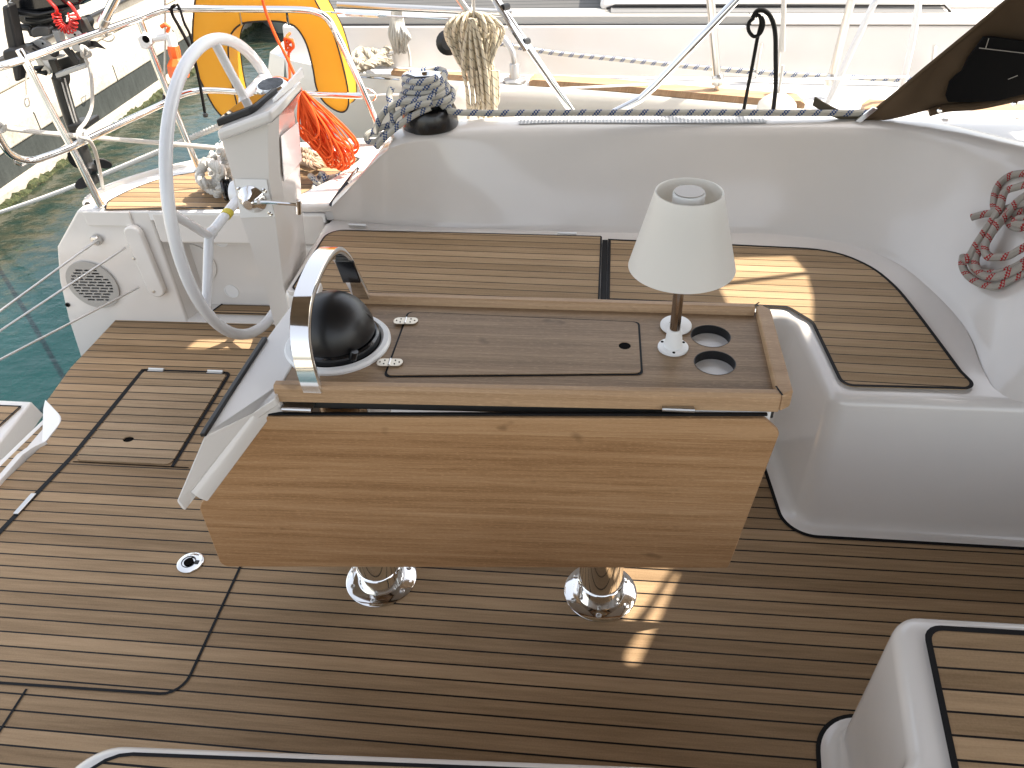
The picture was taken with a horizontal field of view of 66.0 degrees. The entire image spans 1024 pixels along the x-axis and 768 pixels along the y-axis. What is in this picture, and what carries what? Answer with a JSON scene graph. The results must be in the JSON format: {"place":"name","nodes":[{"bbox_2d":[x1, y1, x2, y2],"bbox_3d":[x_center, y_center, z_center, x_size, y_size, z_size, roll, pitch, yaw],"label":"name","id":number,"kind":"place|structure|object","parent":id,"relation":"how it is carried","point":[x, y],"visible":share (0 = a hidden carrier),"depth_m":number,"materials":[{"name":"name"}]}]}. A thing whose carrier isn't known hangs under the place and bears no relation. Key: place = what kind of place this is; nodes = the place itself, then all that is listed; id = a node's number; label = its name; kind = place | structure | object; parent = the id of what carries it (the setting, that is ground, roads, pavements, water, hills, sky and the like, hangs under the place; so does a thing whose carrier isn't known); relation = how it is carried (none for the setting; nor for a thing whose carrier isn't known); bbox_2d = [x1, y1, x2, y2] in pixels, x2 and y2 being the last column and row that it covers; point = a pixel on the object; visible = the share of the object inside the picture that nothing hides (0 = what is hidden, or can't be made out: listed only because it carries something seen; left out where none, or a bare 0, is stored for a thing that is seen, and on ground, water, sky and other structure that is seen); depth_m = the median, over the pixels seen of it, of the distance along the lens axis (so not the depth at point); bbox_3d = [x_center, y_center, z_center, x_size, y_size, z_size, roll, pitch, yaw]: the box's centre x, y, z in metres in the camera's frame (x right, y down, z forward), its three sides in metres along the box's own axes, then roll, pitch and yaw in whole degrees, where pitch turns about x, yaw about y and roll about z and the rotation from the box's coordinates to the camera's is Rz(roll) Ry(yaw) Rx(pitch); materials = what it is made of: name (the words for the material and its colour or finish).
{"place":"outdoors","nodes":[
{"label":"outdoors","id":0,"kind":"place"},
{"bbox_2d":[0,0,251,203],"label":"quay","id":1,"kind":"structure","parent":0,"point":[125,78],"depth_m":6.90,"materials":[{"name":"concrete"}]},
{"bbox_2d":[0,0,128,61],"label":"quay hose","id":2,"kind":"object","parent":1,"relation":"on","point":[96,13],"depth_m":7.46,"materials":[{"name":"red plastic"}]},
{"bbox_2d":[0,124,222,213],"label":"mooring rope","id":3,"kind":"object","parent":1,"relation":"attached to","point":[197,135],"visible":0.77,"depth_m":3.63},
{"bbox_2d":[0,22,262,209],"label":"algae fringe","id":4,"kind":"object","parent":1,"relation":"attached to","point":[33,183],"visible":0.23,"depth_m":6.22,"materials":[{"name":"green plant"}]},
{"bbox_2d":[0,23,283,426],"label":"water","id":5,"kind":"structure","parent":0,"point":[31,236],"depth_m":5.19,"materials":[{"name":"teal liquid"}]},
{"bbox_2d":[0,111,1023,767],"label":"sailboat","id":6,"kind":"object","parent":5,"relation":"on","point":[858,603],"visible":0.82,"depth_m":1.98,"materials":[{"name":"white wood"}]},
{"bbox_2d":[0,401,42,472],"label":"bathing platform","id":7,"kind":"structure","parent":6,"relation":"attached to","point":[19,430],"depth_m":2.75,"materials":[{"name":"white plastic"}]},
{"bbox_2d":[0,239,97,311],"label":"stern wire","id":8,"kind":"object","parent":6,"relation":"attached to","point":[92,243],"visible":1,"depth_m":2.65,"materials":[{"name":"silver metal"}]},
{"bbox_2d":[0,247,125,331],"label":"stern wire","id":9,"kind":"object","parent":6,"relation":"attached to","point":[60,290],"visible":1,"depth_m":2.66,"materials":[{"name":"silver metal"}]},
{"bbox_2d":[0,286,138,360],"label":"stern wire","id":10,"kind":"object","parent":6,"relation":"attached to","point":[61,327],"visible":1,"depth_m":2.69,"materials":[{"name":"silver metal"}]},
{"bbox_2d":[0,5,383,208],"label":"pushpit rail","id":11,"kind":"object","parent":6,"relation":"on","point":[23,58],"visible":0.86,"depth_m":2.70,"materials":[{"name":"silver metal"}]},
{"bbox_2d":[6,0,111,188],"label":"outboard motor","id":12,"kind":"object","parent":11,"relation":"attached to","point":[35,18],"visible":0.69,"depth_m":2.71,"materials":[{"name":"black plastic"}]},
{"bbox_2d":[2,3,40,80],"bbox_3d":[-1.646,-1.133,2.627,0.115,0.240,0.070,2,38,6],"label":"rail pad","id":13,"kind":"object","parent":12,"relation":"attached to","point":[14,33],"visible":0.72,"depth_m":2.61,"materials":[{"name":"black plastic"}]},
{"bbox_2d":[23,72,29,107],"bbox_3d":[-1.628,-0.985,2.646,0.059,0.116,0.005,2,38,6],"label":"wire strop","id":14,"kind":"object","parent":13,"relation":"hanging from","point":[27,98],"visible":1,"depth_m":2.65,"materials":[{"name":"silver metal"}]},
{"bbox_2d":[47,0,80,33],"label":"kill cord","id":15,"kind":"object","parent":12,"relation":"hanging from","point":[64,26],"visible":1,"depth_m":2.57,"materials":[{"name":"red plastic"}]},
{"bbox_2d":[75,44,104,189],"bbox_3d":[-1.412,-0.839,2.708,0.138,0.558,0.265,-20,41,-21],"label":"motor lanyard","id":16,"kind":"object","parent":12,"relation":"hanging from","point":[85,53],"visible":0.97,"depth_m":2.66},
{"bbox_2d":[102,33,114,41],"bbox_3d":[-1.334,-1.145,2.608,0.049,0.030,0.004,2,38,6],"label":"wire loop","id":17,"kind":"object","parent":11,"relation":"attached to","point":[109,35],"visible":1,"depth_m":2.61,"materials":[{"name":"silver metal"}]},
{"bbox_2d":[97,0,120,37],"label":"strut pole","id":18,"kind":"object","parent":11,"relation":"attached to","point":[105,17],"visible":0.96,"depth_m":2.54,"materials":[{"name":"silver metal"}]},
{"bbox_2d":[7,126,215,149],"bbox_3d":[-1.428,-0.888,2.776,0.737,0.246,0.104,-16,40,-16],"label":"white line","id":19,"kind":"object","parent":11,"relation":"attached to","point":[102,138],"visible":0.72,"depth_m":2.84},
{"bbox_2d":[0,119,7,132],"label":"line knot","id":20,"kind":"object","parent":19,"relation":"attached to","point":[3,126],"visible":0.95,"depth_m":2.61,"materials":[{"name":"white fabric"}]},
{"bbox_2d":[137,22,189,77],"bbox_3d":[-1.190,-1.134,2.686,0.144,0.178,0.072,2,38,6],"label":"rescue light","id":21,"kind":"object","parent":11,"relation":"attached to","point":[147,40],"visible":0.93,"depth_m":2.67,"materials":[{"name":"white plastic"}]},
{"bbox_2d":[162,0,165,108],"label":"stay wire","id":22,"kind":"object","parent":11,"relation":"attached to","point":[163,97],"visible":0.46,"depth_m":2.89,"materials":[{"name":"silver metal"}]},
{"bbox_2d":[176,3,193,44],"bbox_3d":[-1.120,-1.210,2.719,0.028,0.189,0.009,2,38,6],"label":"black tether","id":23,"kind":"object","parent":11,"relation":"hanging from","point":[184,22],"visible":0.73,"depth_m":2.70,"materials":[{"name":"fabric"}]},
{"bbox_2d":[170,4,205,112],"bbox_3d":[-1.129,-1.135,2.767,0.045,0.368,0.011,2,38,6],"label":"black tether","id":24,"kind":"object","parent":11,"relation":"hanging from","point":[173,6],"visible":0.82,"depth_m":2.73,"materials":[{"name":"fabric"}]},
{"bbox_2d":[192,0,356,115],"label":"horseshoe buoy","id":25,"kind":"object","parent":11,"relation":"hanging from","point":[331,69],"visible":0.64,"depth_m":2.93,"materials":[{"name":"yellow plastic"}]},
{"bbox_2d":[261,0,359,170],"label":"throwing line","id":26,"kind":"object","parent":11,"relation":"hanging from","point":[315,129],"visible":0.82,"depth_m":2.71,"materials":[{"name":"orange fabric"}]},
{"bbox_2d":[366,88,385,101],"bbox_3d":[-0.499,-1.067,2.911,0.112,0.057,0.021,-8,38,-7],"label":"wire shackle","id":27,"kind":"object","parent":11,"relation":"attached to","point":[376,95],"visible":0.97,"depth_m":2.91,"materials":[{"name":"silver metal"}]},
{"bbox_2d":[325,11,447,19],"bbox_3d":[-0.458,-1.332,2.853,0.458,0.038,0.018,2,38,6],"label":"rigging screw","id":28,"kind":"object","parent":11,"relation":"attached to","point":[362,14],"visible":0.93,"depth_m":2.85,"materials":[{"name":"silver metal"}]},
{"bbox_2d":[194,141,232,197],"bbox_3d":[-1.033,-0.713,2.763,0.154,0.278,0.165,2,38,6],"label":"rope pile","id":29,"kind":"object","parent":6,"relation":"on","point":[213,167],"visible":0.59,"depth_m":2.69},
{"bbox_2d":[158,32,273,339],"bbox_3d":[-0.830,-0.585,2.414,0.052,0.898,0.898,2,38,6],"label":"steering wheel","id":30,"kind":"object","parent":6,"relation":"attached to","point":[173,217],"visible":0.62,"depth_m":2.14,"materials":[{"name":"white paint"}]},
{"bbox_2d":[220,177,232,201],"bbox_3d":[-0.972,-0.667,2.704,0.040,0.080,0.080,-13,39,-13],"label":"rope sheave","id":31,"kind":"object","parent":6,"relation":"on","point":[224,183],"visible":0.63,"depth_m":2.67,"materials":[{"name":"black plastic"}]},
{"bbox_2d":[217,67,306,326],"bbox_3d":[-0.643,-0.419,2.403,0.210,0.954,0.365,2,38,6],"label":"helm pedestal","id":32,"kind":"object","parent":6,"relation":"on","point":[258,135],"visible":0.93,"depth_m":2.18,"materials":[{"name":"white plastic"}]},
{"bbox_2d":[299,147,323,169],"bbox_3d":[-0.772,-0.852,2.955,0.238,0.037,0.129,23,45,29],"label":"hawser","id":33,"kind":"object","parent":6,"relation":"on","point":[312,160],"visible":0.73,"depth_m":2.90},
{"bbox_2d":[307,171,345,188],"bbox_3d":[-0.645,-0.754,2.839,0.213,0.055,0.064,-32,46,-32],"label":"stopper knot","id":34,"kind":"object","parent":6,"relation":"on","point":[321,177],"visible":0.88,"depth_m":2.79,"materials":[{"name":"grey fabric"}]},
{"bbox_2d":[402,69,458,134],"bbox_3d":[-0.263,-0.893,2.471,0.180,0.167,0.180,2,38,6],"label":"winch","id":35,"kind":"object","parent":6,"relation":"on","point":[436,120],"visible":0.57,"depth_m":2.44,"materials":[{"name":"black metal"}]},
{"bbox_2d":[363,66,867,149],"bbox_3d":[0.350,-0.848,2.392,1.621,0.199,0.236,2,38,6],"label":"jib sheet","id":36,"kind":"object","parent":35,"relation":"on","point":[423,95],"visible":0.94,"depth_m":2.42,"materials":[{"name":"grey fabric"}]},
{"bbox_2d":[454,81,497,119],"bbox_3d":[-0.145,-1.083,3.135,0.176,0.420,0.176,2,38,6],"label":"fender","id":37,"kind":"object","parent":6,"relation":"hanging from","point":[460,101],"visible":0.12,"depth_m":3.06,"materials":[{"name":"white plastic"}]},
{"bbox_2d":[178,283,792,622],"bbox_3d":[-0.074,0.218,1.784,1.243,0.668,0.639,2,38,6],"label":"cockpit table","id":38,"kind":"object","parent":6,"relation":"on","point":[601,444],"visible":0.94,"depth_m":1.63,"materials":[{"name":"brown wood"}]},
{"bbox_2d":[290,247,369,392],"bbox_3d":[-0.378,-0.164,1.621,0.061,0.188,0.354,3,38,8],"label":"grab bar","id":39,"kind":"object","parent":38,"relation":"on","point":[315,267],"visible":0.98,"depth_m":1.53,"materials":[{"name":"silver metal"}]},
{"bbox_2d":[311,290,380,366],"bbox_3d":[-0.374,-0.133,1.642,0.184,0.118,0.180,2,38,6],"label":"compass","id":40,"kind":"object","parent":38,"relation":"on","point":[345,329],"visible":0.75,"depth_m":1.59,"materials":[{"name":"black plastic"}]},
{"bbox_2d":[660,315,691,334],"bbox_3d":[0.348,-0.128,1.672,0.066,0.014,0.066,2,38,6],"label":"lamp socket","id":41,"kind":"object","parent":38,"relation":"attached to","point":[686,326],"visible":0.45,"depth_m":1.67,"materials":[{"name":"white plastic"}]},
{"bbox_2d":[628,178,735,356],"bbox_3d":[0.323,-0.209,1.513,0.201,0.343,0.201,2,38,6],"label":"table lamp","id":42,"kind":"object","parent":38,"relation":"on","point":[682,245],"visible":1,"depth_m":1.41,"materials":[{"name":"white fabric"}]},
{"bbox_2d":[491,0,740,108],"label":"railing","id":43,"kind":"object","parent":6,"relation":"attached to","point":[523,41],"visible":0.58,"depth_m":2.45,"materials":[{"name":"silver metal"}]},
{"bbox_2d":[444,0,504,118],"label":"hanging coil","id":44,"kind":"object","parent":43,"relation":"hanging from","point":[473,44],"visible":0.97,"depth_m":2.60,"materials":[{"name":"beige fabric"}]},
{"bbox_2d":[742,7,777,109],"bbox_3d":[0.809,-1.038,2.551,0.133,0.332,0.018,2,38,6],"label":"cord loop","id":45,"kind":"object","parent":6,"relation":"attached to","point":[756,14],"visible":0.97,"depth_m":2.51,"materials":[{"name":"black fabric"}]},
{"bbox_2d":[756,65,796,109],"bbox_3d":[1.014,-1.042,3.035,0.150,0.350,0.150,2,38,6],"label":"fender","id":46,"kind":"object","parent":6,"relation":"hanging from","point":[785,101],"visible":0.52,"depth_m":2.97,"materials":[{"name":"white plastic"}]},
{"bbox_2d":[813,0,1023,122],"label":"sprayhood","id":47,"kind":"object","parent":6,"relation":"on","point":[979,65],"visible":1,"depth_m":2.26,"materials":[{"name":"brown fabric"}]},
{"bbox_2d":[958,170,1023,289],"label":"rope coil","id":48,"kind":"object","parent":6,"relation":"hanging from","point":[1000,214],"visible":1,"depth_m":2.05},
{"bbox_2d":[268,0,1023,142],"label":"neighbour sailboat","id":49,"kind":"object","parent":5,"relation":"on","point":[665,30],"visible":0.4,"depth_m":3.58,"materials":[{"name":"grey paint"}]},
{"bbox_2d":[351,46,393,72],"bbox_3d":[-0.659,-1.530,3.675,0.216,0.087,0.592,-5,38,-3],"label":"cleated rope","id":50,"kind":"object","parent":49,"relation":"on","point":[375,57],"visible":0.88,"depth_m":3.60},
{"bbox_2d":[388,11,410,66],"bbox_3d":[-0.500,-1.594,3.638,0.153,0.252,0.062,26,46,32],"label":"frayed line","id":51,"kind":"object","parent":49,"relation":"hanging from","point":[399,36],"visible":0.88,"depth_m":3.62,"materials":[{"name":"fabric"}]},
{"bbox_2d":[336,2,511,15],"bbox_3d":[-0.347,-1.477,3.108,0.698,0.065,0.026,2,38,6],"label":"guard tube","id":52,"kind":"object","parent":49,"relation":"attached to","point":[405,8],"visible":0.92,"depth_m":3.10,"materials":[{"name":"silver metal"}]},
{"bbox_2d":[436,30,452,55],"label":"block","id":53,"kind":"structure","parent":49,"relation":"on","point":[443,48],"depth_m":3.57,"materials":[{"name":"black plastic"}]},
{"bbox_2d":[368,76,908,96],"bbox_3d":[0.416,-1.151,3.061,2.154,0.049,0.019,1,38,5],"label":"lifeline","id":54,"kind":"object","parent":49,"relation":"attached to","point":[709,81],"visible":0.77,"depth_m":3.03,"materials":[{"name":"white fabric"}]},
{"bbox_2d":[500,42,911,81],"bbox_3d":[1.033,-1.433,3.511,2.299,0.151,0.035,6,39,11],"label":"side rope","id":55,"kind":"object","parent":49,"relation":"on","point":[667,64],"visible":0.58,"depth_m":3.57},
{"bbox_2d":[706,0,723,89],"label":"stanchion","id":56,"kind":"object","parent":49,"relation":"on","point":[714,46],"visible":0.73,"depth_m":3.26,"materials":[{"name":"silver metal"}]},
{"bbox_2d":[778,0,786,74],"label":"halyard tail","id":57,"kind":"object","parent":49,"relation":"hanging from","point":[782,38],"visible":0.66,"depth_m":2.92},
{"bbox_2d":[824,0,855,94],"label":"stanchion","id":58,"kind":"object","parent":49,"relation":"on","point":[842,34],"visible":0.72,"depth_m":3.20,"materials":[{"name":"silver metal"}]},
{"bbox_2d":[825,0,921,104],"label":"tube frame","id":59,"kind":"object","parent":49,"relation":"on","point":[861,30],"visible":0.91,"depth_m":3.05,"materials":[{"name":"white paint"}]},
{"bbox_2d":[263,22,284,32],"bbox_3d":[-1.978,-5.869,10.500,2.593,1.303,4.794,2,38,6],"label":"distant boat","id":60,"kind":"object","parent":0,"point":[278,27],"visible":0.11,"depth_m":9.24,"materials":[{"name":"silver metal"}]}
]}

